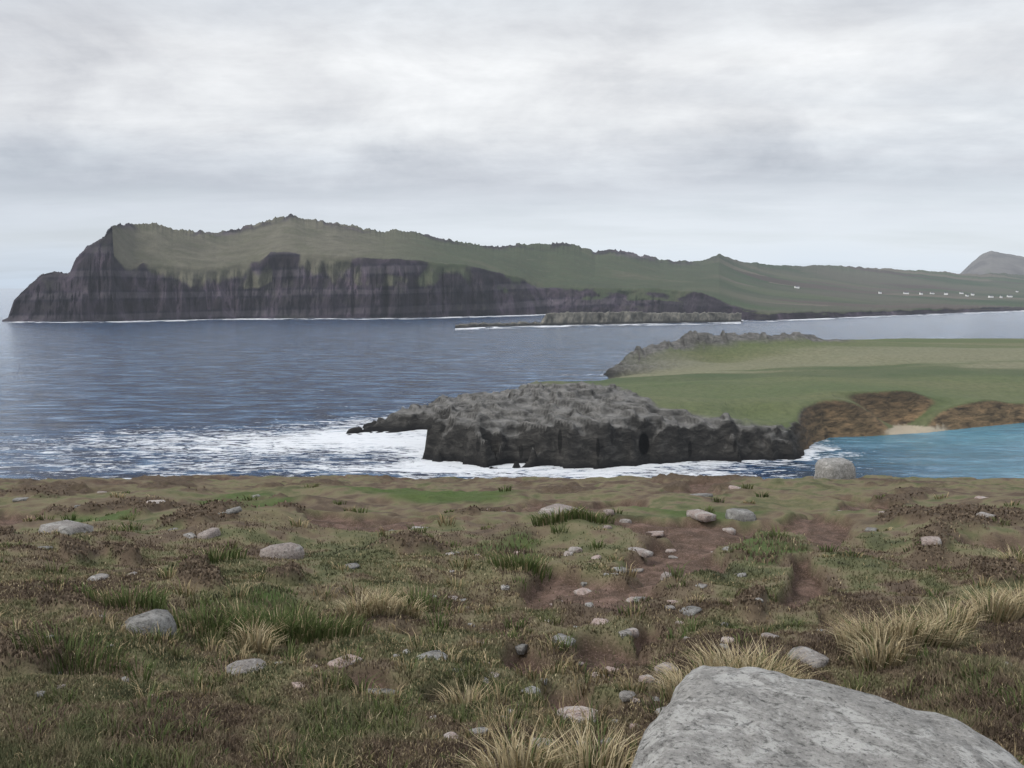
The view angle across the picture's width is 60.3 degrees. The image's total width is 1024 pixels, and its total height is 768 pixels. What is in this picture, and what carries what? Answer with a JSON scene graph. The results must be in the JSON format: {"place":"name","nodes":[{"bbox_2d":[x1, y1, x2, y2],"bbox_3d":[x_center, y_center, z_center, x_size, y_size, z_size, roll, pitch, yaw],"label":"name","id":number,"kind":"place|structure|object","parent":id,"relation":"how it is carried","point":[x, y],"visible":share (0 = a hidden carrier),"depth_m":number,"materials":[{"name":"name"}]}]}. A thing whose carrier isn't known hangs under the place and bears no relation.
{"place":"outdoors","nodes":[
{"label":"outdoors","id":0,"kind":"place"},
{"bbox_2d":[0,473,1023,767],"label":"ground","id":1,"kind":"structure","parent":0,"point":[828,511],"depth_m":11.68,"materials":[{"name":"brown soil"}]},
{"bbox_2d":[2,503,614,676],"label":"green tufts","id":2,"kind":"object","parent":1,"relation":"on","point":[332,626],"visible":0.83,"depth_m":6.63,"materials":[{"name":"green plant"}]},
{"bbox_2d":[12,485,1008,755],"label":"stones","id":3,"kind":"object","parent":1,"relation":"on","point":[162,617],"visible":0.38,"depth_m":7.80,"materials":[{"name":"grey stone"}]},
{"bbox_2d":[0,509,1023,767],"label":"turf blades","id":4,"kind":"object","parent":1,"relation":"on","point":[60,747],"visible":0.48,"depth_m":5.67,"materials":[{"name":"green plant"}]},
{"bbox_2d":[0,482,1023,767],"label":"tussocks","id":5,"kind":"object","parent":1,"relation":"on","point":[506,716],"visible":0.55,"depth_m":5.59,"materials":[{"name":"green plant"}]},
{"bbox_2d":[0,482,1023,678],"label":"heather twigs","id":6,"kind":"object","parent":1,"relation":"on","point":[5,645],"visible":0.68,"depth_m":9.39,"materials":[{"name":"brown plant"}]},
{"bbox_2d":[225,547,1023,767],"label":"dry tufts","id":7,"kind":"object","parent":1,"relation":"on","point":[935,632],"visible":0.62,"depth_m":5.95,"materials":[{"name":"beige plant"}]},
{"bbox_2d":[631,665,1023,767],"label":"rock","id":8,"kind":"object","parent":1,"relation":"on","point":[728,717],"visible":1,"depth_m":3.13,"materials":[{"name":"stone"}]},
{"bbox_2d":[814,458,855,478],"bbox_3d":[12.267,3.328,33.481,1.460,1.032,1.068,-2,7,-18],"label":"edge boulder","id":9,"kind":"object","parent":1,"relation":"on","point":[835,468],"visible":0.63,"depth_m":33.06,"materials":[{"name":"stone"}]},
{"bbox_2d":[0,288,1023,479],"bbox_3d":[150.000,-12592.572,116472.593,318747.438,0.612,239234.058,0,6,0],"label":"sea","id":10,"kind":"structure","parent":0,"point":[295,397],"depth_m":525.13,"materials":[{"name":"blue liquid"}]},
{"bbox_2d":[2,214,1023,321],"bbox_3d":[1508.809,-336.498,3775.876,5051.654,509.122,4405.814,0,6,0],"label":"headland","id":11,"kind":"structure","parent":10,"relation":"on","point":[291,266],"depth_m":1919.39,"materials":[{"name":"green plant"}]},
{"bbox_2d":[794,286,1017,297],"bbox_3d":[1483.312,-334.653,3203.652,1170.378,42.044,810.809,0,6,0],"label":"houses","id":12,"kind":"structure","parent":11,"relation":"on","point":[946,293],"depth_m":3073.36,"materials":[{"name":"white"}]},
{"bbox_2d":[2,310,1023,322],"bbox_3d":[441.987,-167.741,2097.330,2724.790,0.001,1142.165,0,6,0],"label":"surf","id":13,"kind":"structure","parent":10,"relation":"on","point":[477,316],"depth_m":1749.56,"materials":[{"name":"white liquid"}]},
{"bbox_2d":[455,311,740,327],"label":"rocky islet","id":14,"kind":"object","parent":10,"relation":"on","point":[591,318],"visible":0.86,"depth_m":1484.88,"materials":[{"name":"grey stone"}]},
{"bbox_2d":[455,322,740,328],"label":"reef surf","id":15,"kind":"structure","parent":10,"relation":"on","point":[571,325],"depth_m":1421.15,"materials":[{"name":"white liquid"}]},
{"bbox_2d":[346,330,1023,468],"bbox_3d":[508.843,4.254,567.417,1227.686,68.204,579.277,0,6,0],"label":"headland","id":16,"kind":"structure","parent":10,"relation":"on","point":[694,395],"depth_m":374.85,"materials":[{"name":"green plant"}]},
{"bbox_2d":[0,0,1023,287],"label":"sky","id":17,"kind":"structure","parent":0,"point":[879,134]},
{"bbox_2d":[960,251,1023,274],"bbox_3d":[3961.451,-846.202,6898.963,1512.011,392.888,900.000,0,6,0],"label":"hill","id":18,"kind":"structure","parent":0,"point":[991,262],"depth_m":6612.06,"materials":[{"name":"grey stone"}]}
]}

